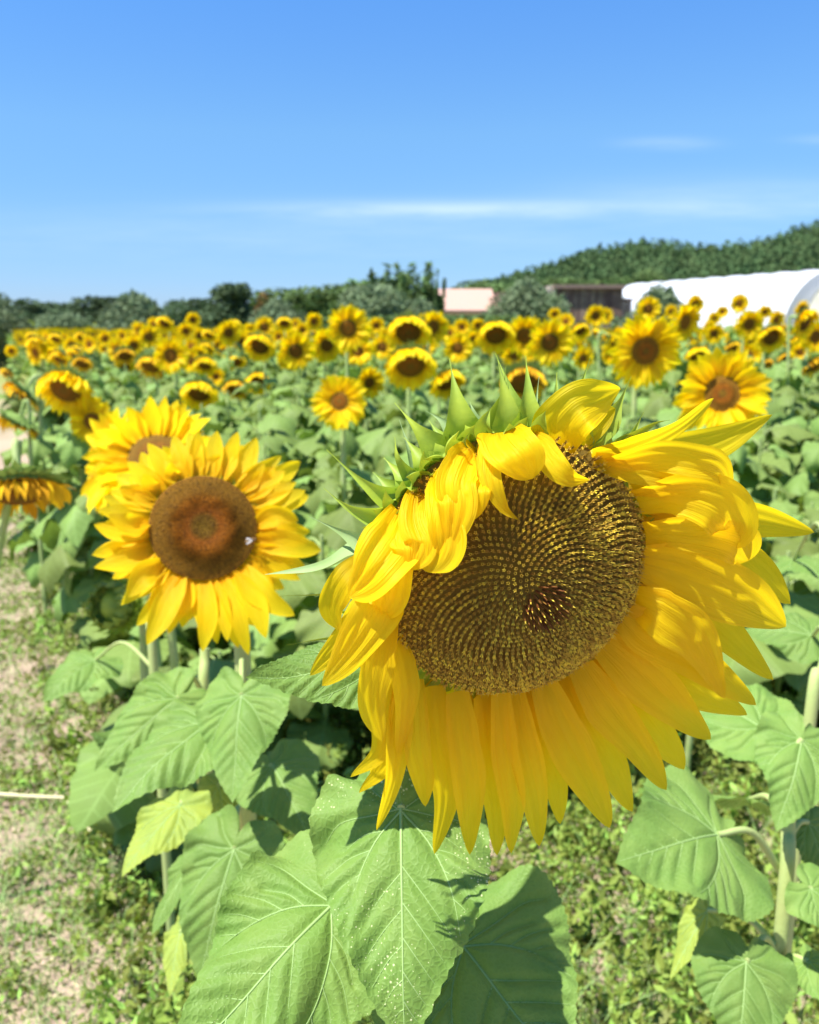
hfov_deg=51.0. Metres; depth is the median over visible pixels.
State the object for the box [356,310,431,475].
sunflower
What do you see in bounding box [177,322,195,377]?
sunflower
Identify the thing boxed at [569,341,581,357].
sunflower
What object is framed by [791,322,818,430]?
sunflower
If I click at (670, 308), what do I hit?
sunflower
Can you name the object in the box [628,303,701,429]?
sunflower
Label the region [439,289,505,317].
farm building
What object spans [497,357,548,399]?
sunflower
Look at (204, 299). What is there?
evergreen tree
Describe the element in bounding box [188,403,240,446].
sunflower plant
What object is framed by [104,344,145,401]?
sunflower
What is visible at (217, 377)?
sunflower
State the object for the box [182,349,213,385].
sunflower
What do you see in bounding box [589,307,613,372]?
sunflower
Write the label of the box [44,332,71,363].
sunflower
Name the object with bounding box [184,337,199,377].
sunflower
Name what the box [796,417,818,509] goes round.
sunflower plant
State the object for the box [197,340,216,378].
sunflower
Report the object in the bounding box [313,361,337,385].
sunflower
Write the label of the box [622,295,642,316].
polytunnel
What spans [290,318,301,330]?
sunflower
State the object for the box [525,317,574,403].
sunflower
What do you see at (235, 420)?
sunflower plant
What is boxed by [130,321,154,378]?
sunflower
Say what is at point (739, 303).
sunflower
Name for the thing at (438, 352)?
sunflower
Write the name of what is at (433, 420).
sunflower plant
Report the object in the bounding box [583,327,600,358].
sunflower
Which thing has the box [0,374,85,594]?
sunflower
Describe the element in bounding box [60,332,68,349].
sunflower
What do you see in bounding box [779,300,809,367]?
sunflower
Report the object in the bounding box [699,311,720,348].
sunflower
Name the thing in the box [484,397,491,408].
sunflower plant
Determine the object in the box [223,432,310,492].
sunflower plant
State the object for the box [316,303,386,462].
sunflower
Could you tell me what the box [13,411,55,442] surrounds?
sunflower plant
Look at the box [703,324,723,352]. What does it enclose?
sunflower
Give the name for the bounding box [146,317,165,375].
sunflower
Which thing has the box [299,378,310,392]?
sunflower plant
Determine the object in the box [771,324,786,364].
sunflower
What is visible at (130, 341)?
sunflower
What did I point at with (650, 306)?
sunflower
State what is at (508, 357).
sunflower
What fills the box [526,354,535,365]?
sunflower
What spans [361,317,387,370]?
sunflower
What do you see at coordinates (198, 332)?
sunflower
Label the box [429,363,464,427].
sunflower
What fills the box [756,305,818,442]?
sunflower
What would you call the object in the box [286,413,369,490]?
sunflower plant
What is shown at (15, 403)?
sunflower
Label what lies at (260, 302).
brown shrub
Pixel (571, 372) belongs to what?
sunflower
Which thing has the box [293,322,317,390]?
sunflower
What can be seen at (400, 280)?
bushy tree
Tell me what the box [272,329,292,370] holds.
sunflower
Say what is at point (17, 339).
distant sunflowers
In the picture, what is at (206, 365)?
sunflower
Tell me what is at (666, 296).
olive tree
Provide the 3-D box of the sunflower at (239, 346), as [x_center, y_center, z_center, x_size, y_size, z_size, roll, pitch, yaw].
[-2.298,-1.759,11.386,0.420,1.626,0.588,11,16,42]
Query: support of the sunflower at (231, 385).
on the ground at (6, 436)
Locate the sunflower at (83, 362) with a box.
[71,352,102,397]
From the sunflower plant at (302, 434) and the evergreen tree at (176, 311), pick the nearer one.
the sunflower plant at (302, 434)
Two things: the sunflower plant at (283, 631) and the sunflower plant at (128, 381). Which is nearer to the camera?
the sunflower plant at (283, 631)
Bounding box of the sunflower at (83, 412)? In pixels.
[51,396,127,648]
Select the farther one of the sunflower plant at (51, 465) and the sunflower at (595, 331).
the sunflower at (595, 331)
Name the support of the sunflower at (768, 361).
on the ground at (6, 436)
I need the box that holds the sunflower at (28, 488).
[0,438,76,563]
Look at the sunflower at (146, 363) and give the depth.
6.32 m
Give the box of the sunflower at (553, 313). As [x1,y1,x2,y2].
[547,308,561,376]
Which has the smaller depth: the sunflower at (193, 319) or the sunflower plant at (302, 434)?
the sunflower plant at (302, 434)
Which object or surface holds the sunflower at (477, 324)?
on the ground at (6, 436)
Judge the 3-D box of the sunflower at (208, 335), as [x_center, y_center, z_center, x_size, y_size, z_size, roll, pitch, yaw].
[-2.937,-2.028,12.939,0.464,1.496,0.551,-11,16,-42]
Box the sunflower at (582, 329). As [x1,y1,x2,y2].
[567,321,589,376]
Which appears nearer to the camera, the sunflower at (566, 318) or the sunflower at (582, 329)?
the sunflower at (582, 329)
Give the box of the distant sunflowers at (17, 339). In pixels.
[4,326,816,376]
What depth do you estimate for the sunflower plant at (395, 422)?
5.65 m
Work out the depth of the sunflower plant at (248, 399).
7.86 m
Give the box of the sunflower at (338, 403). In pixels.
[303,374,378,568]
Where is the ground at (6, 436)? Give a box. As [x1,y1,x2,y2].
[0,364,817,1023]
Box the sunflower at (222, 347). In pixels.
[218,344,230,357]
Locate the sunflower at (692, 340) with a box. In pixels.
[685,330,698,348]
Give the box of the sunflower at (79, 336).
[74,331,98,369]
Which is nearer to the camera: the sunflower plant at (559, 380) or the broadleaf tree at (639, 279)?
the sunflower plant at (559, 380)
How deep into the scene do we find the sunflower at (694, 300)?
10.96 m
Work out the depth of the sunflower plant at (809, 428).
5.49 m
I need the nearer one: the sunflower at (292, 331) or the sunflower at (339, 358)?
the sunflower at (339, 358)
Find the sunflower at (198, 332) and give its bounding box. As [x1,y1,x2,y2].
[191,327,204,343]
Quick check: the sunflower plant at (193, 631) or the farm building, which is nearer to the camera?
the sunflower plant at (193, 631)
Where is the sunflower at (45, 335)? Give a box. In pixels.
[41,332,48,338]
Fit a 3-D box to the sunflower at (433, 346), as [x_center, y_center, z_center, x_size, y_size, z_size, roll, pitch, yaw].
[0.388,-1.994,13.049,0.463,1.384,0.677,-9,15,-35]
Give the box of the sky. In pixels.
[0,0,818,308]
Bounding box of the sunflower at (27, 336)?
[23,330,40,383]
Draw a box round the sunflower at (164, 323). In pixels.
[138,314,180,385]
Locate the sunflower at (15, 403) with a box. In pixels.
[0,366,24,413]
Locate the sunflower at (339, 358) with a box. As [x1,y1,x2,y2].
[330,354,344,374]
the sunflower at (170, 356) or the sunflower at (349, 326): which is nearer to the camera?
the sunflower at (349, 326)
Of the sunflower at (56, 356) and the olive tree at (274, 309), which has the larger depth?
the olive tree at (274, 309)
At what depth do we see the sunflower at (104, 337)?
14.02 m
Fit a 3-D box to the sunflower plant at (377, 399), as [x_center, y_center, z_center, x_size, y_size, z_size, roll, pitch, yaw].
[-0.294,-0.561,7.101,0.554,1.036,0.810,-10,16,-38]
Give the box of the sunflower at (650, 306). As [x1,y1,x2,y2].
[622,295,664,416]
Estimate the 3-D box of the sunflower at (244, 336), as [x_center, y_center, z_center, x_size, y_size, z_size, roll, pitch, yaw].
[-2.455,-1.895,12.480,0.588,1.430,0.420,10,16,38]
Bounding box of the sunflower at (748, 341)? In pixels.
[744,336,756,343]
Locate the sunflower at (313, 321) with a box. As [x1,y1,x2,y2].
[299,312,332,393]
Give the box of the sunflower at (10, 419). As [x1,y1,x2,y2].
[0,399,48,619]
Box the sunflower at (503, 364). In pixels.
[489,352,509,383]
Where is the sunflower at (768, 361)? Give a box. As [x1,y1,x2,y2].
[759,356,773,368]
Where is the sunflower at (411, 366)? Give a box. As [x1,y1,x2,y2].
[373,340,437,479]
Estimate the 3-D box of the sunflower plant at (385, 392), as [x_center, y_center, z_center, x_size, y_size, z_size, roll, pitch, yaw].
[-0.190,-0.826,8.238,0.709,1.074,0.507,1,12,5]
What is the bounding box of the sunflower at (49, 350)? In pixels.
[44,346,58,370]
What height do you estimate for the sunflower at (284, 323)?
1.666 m
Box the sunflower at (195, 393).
[179,375,222,433]
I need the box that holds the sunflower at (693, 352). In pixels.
[677,344,709,425]
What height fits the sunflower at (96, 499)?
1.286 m
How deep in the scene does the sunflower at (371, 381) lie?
5.40 m
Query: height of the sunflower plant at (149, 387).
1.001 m
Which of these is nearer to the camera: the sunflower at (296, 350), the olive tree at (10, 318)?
the sunflower at (296, 350)
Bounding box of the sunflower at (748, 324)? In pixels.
[733,309,764,366]
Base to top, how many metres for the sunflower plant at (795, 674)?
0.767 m
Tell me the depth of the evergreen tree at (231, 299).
64.09 m
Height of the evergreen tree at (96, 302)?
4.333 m
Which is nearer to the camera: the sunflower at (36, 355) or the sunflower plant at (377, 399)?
the sunflower plant at (377, 399)
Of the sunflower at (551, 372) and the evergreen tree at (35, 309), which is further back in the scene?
the evergreen tree at (35, 309)
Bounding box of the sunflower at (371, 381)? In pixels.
[358,365,399,465]
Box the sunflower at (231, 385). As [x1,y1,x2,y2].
[221,375,250,421]
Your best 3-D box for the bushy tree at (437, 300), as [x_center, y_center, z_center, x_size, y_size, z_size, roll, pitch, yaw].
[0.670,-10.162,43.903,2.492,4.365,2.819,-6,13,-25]
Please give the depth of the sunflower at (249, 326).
15.08 m
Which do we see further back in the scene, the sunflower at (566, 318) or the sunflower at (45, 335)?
the sunflower at (45, 335)
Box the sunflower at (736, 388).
[672,346,772,768]
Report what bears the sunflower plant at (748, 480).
on the ground at (6, 436)
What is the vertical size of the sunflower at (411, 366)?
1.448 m
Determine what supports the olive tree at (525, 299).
on the ground at (6, 436)
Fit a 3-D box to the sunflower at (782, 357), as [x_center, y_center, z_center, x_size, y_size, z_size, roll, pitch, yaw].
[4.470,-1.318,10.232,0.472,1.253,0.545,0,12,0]
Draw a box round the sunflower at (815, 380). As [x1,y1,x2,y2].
[811,352,818,388]
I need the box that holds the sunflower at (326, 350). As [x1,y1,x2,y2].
[296,327,342,433]
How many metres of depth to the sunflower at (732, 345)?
10.75 m
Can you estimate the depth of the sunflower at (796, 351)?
8.70 m
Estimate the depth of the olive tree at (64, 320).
43.48 m
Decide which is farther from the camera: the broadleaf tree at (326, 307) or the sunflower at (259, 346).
the broadleaf tree at (326, 307)
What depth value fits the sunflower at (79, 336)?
16.57 m
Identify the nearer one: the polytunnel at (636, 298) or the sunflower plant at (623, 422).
the sunflower plant at (623, 422)
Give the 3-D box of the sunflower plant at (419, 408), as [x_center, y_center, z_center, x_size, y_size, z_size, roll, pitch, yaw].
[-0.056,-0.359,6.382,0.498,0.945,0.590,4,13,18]
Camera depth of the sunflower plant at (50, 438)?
8.47 m
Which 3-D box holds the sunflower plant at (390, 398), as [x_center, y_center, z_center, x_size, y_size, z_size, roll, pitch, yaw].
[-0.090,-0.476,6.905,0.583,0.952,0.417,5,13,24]
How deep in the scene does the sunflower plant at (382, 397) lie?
7.35 m
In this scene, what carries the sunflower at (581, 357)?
on the ground at (6, 436)
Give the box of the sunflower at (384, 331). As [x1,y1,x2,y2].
[375,328,387,369]
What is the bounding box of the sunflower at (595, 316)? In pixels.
[576,304,606,376]
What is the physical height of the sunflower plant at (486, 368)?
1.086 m
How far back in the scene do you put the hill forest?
204.55 m
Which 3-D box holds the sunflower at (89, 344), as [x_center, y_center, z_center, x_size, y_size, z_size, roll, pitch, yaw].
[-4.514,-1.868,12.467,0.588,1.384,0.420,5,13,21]
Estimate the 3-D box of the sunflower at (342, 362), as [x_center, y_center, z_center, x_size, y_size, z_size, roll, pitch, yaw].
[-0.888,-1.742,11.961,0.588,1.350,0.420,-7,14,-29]
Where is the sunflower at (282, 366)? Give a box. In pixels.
[268,356,295,397]
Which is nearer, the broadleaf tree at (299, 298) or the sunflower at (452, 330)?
the sunflower at (452, 330)
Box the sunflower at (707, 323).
[701,319,715,349]
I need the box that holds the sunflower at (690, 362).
[676,359,697,387]
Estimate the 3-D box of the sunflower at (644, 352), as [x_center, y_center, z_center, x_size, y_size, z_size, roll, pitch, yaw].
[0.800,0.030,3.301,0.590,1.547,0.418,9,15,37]
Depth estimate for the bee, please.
1.17 m
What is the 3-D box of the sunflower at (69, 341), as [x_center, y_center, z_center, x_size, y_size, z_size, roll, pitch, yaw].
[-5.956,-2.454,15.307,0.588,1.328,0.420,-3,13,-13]
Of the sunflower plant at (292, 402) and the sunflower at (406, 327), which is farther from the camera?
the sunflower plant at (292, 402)
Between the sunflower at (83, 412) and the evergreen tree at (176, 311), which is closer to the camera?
the sunflower at (83, 412)
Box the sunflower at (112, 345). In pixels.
[106,338,138,399]
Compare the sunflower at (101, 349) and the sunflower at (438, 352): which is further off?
the sunflower at (101, 349)
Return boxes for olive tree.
[0,293,36,368]
[34,312,94,330]
[91,288,167,330]
[246,297,306,328]
[336,282,410,316]
[402,295,439,314]
[482,276,572,323]
[605,280,684,329]
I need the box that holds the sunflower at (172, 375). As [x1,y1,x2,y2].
[163,371,185,395]
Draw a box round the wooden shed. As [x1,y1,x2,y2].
[544,284,633,328]
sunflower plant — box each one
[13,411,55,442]
[39,447,59,469]
[43,435,56,441]
[43,623,176,997]
[48,448,78,475]
[55,387,112,435]
[66,369,112,421]
[79,596,198,703]
[94,648,238,995]
[101,364,122,404]
[109,370,142,416]
[119,394,152,417]
[132,375,155,399]
[135,379,173,408]
[137,375,226,416]
[143,597,197,657]
[176,579,284,660]
[186,405,210,417]
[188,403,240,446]
[188,648,323,753]
[205,391,252,439]
[218,392,243,423]
[221,375,251,420]
[222,397,305,433]
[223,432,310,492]
[230,405,305,465]
[239,397,293,434]
[249,535,358,776]
[251,368,284,398]
[266,428,315,457]
[271,593,362,736]
[273,370,306,400]
[277,395,295,408]
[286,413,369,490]
[292,484,310,563]
[294,464,340,555]
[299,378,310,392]
[299,435,371,490]
[302,373,327,394]
[317,460,391,558]
[362,394,386,424]
[367,396,384,423]
[369,370,405,404]
[380,394,398,410]
[383,400,427,445]
[391,417,404,428]
[396,398,467,447]
[415,412,444,439]
[460,368,487,396]
[463,388,484,397]
[476,362,491,393]
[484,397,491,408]
[540,378,569,405]
[588,367,611,380]
[615,388,649,431]
[615,709,818,1023]
[619,414,658,433]
[620,389,676,427]
[628,391,665,432]
[641,382,668,397]
[685,402,786,476]
[700,521,818,1023]
[720,551,818,756]
[728,421,818,513]
[729,445,774,502]
[736,437,811,500]
[747,490,766,551]
[750,396,788,454]
[753,391,818,487]
[757,483,807,539]
[760,441,818,537]
[765,502,818,711]
[771,383,818,431]
[778,425,818,513]
[783,553,818,696]
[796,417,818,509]
[799,518,818,543]
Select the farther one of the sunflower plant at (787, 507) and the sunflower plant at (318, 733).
the sunflower plant at (787, 507)
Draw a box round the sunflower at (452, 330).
[439,323,459,370]
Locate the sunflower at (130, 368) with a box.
[114,360,139,384]
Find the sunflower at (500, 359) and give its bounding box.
[489,355,504,370]
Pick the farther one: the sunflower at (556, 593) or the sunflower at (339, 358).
the sunflower at (339, 358)
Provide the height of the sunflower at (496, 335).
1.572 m
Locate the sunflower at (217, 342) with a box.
[211,339,226,357]
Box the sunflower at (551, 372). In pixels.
[539,368,555,378]
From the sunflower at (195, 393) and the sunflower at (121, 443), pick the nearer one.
the sunflower at (121, 443)
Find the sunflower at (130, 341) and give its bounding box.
[124,335,143,378]
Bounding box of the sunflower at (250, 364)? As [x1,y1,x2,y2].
[242,329,255,369]
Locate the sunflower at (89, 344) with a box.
[81,335,119,386]
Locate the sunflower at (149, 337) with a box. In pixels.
[137,325,165,388]
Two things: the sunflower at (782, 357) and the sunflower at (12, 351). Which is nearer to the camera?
the sunflower at (782, 357)
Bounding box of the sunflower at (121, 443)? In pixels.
[82,396,210,670]
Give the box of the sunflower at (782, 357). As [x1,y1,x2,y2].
[772,350,792,383]
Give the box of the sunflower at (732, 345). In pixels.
[723,339,740,353]
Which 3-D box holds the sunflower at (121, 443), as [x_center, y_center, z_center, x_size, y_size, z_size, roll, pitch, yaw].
[-0.586,0.396,2.094,0.304,1.342,0.247,0,12,0]
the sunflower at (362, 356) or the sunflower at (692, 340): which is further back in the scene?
the sunflower at (692, 340)
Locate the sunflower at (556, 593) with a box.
[178,353,813,1023]
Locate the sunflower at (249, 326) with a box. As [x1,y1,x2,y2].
[242,323,260,369]
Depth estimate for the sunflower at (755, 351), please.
8.47 m
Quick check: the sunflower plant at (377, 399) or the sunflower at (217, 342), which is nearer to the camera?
the sunflower plant at (377, 399)
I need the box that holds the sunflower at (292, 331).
[278,329,295,369]
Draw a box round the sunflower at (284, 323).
[261,315,309,390]
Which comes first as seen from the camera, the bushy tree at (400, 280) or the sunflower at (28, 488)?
the sunflower at (28, 488)
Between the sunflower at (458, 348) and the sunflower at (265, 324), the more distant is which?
the sunflower at (265, 324)
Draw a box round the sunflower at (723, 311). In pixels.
[712,306,731,352]
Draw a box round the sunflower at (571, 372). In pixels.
[541,325,575,385]
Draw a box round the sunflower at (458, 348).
[418,332,482,408]
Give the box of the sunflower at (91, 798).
[68,576,258,872]
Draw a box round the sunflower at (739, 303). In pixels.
[721,293,749,352]
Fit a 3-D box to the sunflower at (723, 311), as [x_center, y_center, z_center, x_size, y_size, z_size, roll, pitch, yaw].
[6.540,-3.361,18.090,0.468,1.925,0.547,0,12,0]
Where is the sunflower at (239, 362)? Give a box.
[229,352,246,375]
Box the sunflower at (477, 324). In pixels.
[469,318,487,367]
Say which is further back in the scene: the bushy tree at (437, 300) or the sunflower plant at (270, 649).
the bushy tree at (437, 300)
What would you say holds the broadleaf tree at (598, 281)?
on the ground at (6, 436)
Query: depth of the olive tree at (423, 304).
35.62 m
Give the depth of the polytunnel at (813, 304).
36.88 m
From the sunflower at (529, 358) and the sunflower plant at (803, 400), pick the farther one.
the sunflower at (529, 358)
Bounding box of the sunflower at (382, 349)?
[367,333,394,400]
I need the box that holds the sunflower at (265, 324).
[251,315,280,386]
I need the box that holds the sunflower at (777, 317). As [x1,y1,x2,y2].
[761,309,784,368]
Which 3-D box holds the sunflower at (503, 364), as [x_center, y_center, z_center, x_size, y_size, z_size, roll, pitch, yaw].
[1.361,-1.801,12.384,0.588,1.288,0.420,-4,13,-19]
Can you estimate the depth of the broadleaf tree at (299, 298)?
59.57 m
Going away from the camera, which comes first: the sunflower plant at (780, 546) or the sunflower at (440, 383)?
the sunflower plant at (780, 546)
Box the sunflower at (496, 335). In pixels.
[466,315,515,416]
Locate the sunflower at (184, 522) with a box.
[92,431,320,974]
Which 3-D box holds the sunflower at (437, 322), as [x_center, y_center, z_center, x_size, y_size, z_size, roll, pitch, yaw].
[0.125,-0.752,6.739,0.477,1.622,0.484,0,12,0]
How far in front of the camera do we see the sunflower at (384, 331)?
15.01 m
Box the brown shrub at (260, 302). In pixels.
[252,290,268,316]
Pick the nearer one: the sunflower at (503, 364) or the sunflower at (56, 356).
the sunflower at (56, 356)
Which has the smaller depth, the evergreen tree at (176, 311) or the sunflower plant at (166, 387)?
the sunflower plant at (166, 387)
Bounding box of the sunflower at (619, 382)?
[605,370,646,401]
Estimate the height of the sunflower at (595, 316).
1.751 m
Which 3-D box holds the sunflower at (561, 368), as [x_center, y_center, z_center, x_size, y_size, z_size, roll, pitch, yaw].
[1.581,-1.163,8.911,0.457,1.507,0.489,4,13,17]
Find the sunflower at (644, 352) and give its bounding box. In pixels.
[606,313,683,440]
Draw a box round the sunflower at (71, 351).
[66,346,93,388]
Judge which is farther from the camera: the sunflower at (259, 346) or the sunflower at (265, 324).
the sunflower at (265, 324)
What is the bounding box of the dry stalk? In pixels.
[0,786,69,798]
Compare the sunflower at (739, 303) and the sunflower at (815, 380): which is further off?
the sunflower at (739, 303)
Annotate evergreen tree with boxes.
[11,297,72,321]
[39,301,97,322]
[69,294,117,324]
[162,297,207,328]
[198,281,254,328]
[202,297,220,310]
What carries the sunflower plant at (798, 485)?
on the ground at (6, 436)
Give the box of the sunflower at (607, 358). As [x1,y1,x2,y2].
[601,342,622,415]
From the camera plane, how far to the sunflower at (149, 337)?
9.81 m
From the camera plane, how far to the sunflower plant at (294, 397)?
7.84 m
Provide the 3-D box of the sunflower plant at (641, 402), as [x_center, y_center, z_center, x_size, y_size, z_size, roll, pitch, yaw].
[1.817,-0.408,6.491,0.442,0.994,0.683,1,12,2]
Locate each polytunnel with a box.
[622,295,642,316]
[623,269,818,328]
[808,289,818,321]
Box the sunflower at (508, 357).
[490,347,527,386]
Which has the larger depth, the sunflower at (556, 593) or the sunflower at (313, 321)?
the sunflower at (313, 321)
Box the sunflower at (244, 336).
[234,332,252,377]
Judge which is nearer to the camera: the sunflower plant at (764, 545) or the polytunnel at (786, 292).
the sunflower plant at (764, 545)
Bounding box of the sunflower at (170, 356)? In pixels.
[152,337,224,421]
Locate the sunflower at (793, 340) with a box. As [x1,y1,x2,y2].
[770,334,801,386]
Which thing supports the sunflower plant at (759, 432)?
on the ground at (6, 436)
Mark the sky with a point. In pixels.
(162, 150)
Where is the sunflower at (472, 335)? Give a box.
[463,331,478,375]
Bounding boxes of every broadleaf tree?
[248,284,349,318]
[316,281,358,315]
[447,279,514,293]
[532,276,587,286]
[579,275,623,283]
[604,268,666,285]
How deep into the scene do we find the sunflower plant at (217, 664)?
2.71 m
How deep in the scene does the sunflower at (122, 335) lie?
15.08 m
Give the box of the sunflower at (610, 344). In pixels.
[580,322,641,439]
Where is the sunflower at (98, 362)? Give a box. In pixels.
[84,352,101,365]
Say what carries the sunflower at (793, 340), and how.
on the ground at (6, 436)
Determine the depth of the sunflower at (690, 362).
6.98 m
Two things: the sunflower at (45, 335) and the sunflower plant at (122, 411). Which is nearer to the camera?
the sunflower plant at (122, 411)
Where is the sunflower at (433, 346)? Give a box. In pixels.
[422,343,436,353]
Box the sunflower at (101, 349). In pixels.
[98,343,114,375]
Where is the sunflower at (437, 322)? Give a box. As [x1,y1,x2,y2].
[396,310,449,422]
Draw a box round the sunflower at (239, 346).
[221,318,249,374]
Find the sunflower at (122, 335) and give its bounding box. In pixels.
[115,329,142,378]
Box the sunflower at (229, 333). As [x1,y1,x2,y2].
[215,319,253,397]
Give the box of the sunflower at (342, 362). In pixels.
[338,352,355,366]
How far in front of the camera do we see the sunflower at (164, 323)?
10.48 m
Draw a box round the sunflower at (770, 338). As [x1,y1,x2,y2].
[754,323,785,396]
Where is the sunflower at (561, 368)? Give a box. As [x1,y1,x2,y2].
[548,328,577,385]
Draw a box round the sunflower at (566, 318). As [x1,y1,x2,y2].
[548,312,574,370]
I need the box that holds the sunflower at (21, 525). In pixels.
[15,516,34,552]
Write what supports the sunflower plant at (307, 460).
on the ground at (6, 436)
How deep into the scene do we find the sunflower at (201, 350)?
9.71 m
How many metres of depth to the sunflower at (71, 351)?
10.84 m
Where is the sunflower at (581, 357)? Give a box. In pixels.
[572,346,593,380]
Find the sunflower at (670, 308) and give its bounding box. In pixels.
[661,303,677,392]
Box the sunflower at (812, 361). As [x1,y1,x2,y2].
[799,353,818,429]
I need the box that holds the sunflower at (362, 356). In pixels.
[319,340,383,462]
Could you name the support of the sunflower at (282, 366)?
on the ground at (6, 436)
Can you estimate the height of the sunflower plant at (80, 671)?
0.879 m
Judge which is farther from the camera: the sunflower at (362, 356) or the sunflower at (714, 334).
the sunflower at (714, 334)
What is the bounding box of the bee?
[245,538,255,543]
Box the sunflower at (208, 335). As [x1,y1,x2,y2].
[201,328,221,368]
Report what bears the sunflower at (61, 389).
on the ground at (6, 436)
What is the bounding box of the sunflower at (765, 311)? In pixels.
[757,305,771,342]
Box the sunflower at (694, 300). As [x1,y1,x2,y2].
[669,294,704,392]
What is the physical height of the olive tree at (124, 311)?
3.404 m
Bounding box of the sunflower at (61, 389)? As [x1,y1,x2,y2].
[28,361,116,636]
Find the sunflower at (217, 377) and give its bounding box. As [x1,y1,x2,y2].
[208,368,243,420]
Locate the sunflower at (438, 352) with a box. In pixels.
[433,338,448,367]
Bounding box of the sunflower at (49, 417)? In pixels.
[21,334,63,453]
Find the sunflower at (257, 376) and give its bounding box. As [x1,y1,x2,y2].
[244,369,273,396]
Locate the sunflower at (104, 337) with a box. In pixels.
[97,330,118,386]
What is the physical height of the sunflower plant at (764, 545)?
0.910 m
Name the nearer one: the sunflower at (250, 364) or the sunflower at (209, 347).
the sunflower at (209, 347)
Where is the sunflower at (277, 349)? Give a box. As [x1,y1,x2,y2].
[272,328,280,357]
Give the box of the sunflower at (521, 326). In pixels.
[507,315,542,398]
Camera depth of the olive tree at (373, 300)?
35.18 m
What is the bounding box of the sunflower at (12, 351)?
[4,345,31,387]
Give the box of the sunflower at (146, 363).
[135,351,171,408]
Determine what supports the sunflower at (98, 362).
on the ground at (6, 436)
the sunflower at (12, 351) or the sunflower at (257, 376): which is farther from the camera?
the sunflower at (12, 351)
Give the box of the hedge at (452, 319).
[318,311,516,329]
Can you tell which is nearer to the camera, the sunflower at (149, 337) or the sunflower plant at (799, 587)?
the sunflower plant at (799, 587)
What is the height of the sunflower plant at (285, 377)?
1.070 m
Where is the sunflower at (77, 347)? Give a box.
[67,343,88,376]
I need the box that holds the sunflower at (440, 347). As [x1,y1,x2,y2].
[435,341,445,358]
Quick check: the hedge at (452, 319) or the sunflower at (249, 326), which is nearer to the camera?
the sunflower at (249, 326)
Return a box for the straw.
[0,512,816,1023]
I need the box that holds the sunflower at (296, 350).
[271,331,324,457]
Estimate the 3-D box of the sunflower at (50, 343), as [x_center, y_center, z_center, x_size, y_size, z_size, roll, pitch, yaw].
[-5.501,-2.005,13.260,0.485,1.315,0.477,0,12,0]
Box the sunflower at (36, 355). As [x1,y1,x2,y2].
[25,341,65,445]
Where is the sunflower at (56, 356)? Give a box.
[43,348,70,423]
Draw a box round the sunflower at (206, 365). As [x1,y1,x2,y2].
[192,354,221,392]
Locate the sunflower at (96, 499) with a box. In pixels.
[80,406,162,667]
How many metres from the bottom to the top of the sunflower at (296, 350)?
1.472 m
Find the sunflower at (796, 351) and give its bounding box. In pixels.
[785,342,810,429]
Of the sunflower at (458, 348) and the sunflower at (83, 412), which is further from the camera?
the sunflower at (458, 348)
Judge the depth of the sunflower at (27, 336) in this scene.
18.16 m
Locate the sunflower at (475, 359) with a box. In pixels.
[465,337,491,388]
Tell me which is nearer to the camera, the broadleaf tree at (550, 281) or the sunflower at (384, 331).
the sunflower at (384, 331)
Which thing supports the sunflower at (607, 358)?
on the ground at (6, 436)
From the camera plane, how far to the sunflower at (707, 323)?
12.24 m
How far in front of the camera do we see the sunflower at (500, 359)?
14.66 m
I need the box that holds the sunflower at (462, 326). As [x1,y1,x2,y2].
[451,318,472,385]
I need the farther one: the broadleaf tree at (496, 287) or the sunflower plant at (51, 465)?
the broadleaf tree at (496, 287)
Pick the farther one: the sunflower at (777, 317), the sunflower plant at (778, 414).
the sunflower at (777, 317)
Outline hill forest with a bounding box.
[465,218,818,288]
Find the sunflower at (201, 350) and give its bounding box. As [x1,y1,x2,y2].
[185,345,208,378]
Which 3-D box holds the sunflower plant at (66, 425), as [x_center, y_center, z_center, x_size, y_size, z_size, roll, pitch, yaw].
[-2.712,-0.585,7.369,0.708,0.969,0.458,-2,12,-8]
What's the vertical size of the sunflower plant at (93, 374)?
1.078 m
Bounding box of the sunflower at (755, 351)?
[734,342,761,362]
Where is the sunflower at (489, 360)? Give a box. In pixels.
[482,349,499,377]
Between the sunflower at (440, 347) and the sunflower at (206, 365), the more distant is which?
the sunflower at (440, 347)
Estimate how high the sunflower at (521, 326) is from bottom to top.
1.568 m
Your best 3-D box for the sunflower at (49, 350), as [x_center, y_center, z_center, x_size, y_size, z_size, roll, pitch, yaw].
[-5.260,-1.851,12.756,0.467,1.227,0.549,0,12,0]
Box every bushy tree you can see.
[346,261,435,314]
[403,269,446,313]
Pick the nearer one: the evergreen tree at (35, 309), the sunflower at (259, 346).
the sunflower at (259, 346)
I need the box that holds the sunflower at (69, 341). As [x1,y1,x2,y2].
[63,337,79,367]
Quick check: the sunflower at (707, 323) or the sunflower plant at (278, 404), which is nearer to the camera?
the sunflower plant at (278, 404)
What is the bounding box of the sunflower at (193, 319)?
[184,312,200,373]
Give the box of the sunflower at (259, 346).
[231,329,308,439]
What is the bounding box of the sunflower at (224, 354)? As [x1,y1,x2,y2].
[222,344,236,370]
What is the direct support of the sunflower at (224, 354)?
on the ground at (6, 436)
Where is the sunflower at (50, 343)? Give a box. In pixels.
[40,339,56,366]
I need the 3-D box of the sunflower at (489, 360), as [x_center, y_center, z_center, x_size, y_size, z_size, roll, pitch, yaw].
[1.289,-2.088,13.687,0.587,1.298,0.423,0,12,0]
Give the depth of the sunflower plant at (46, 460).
7.49 m

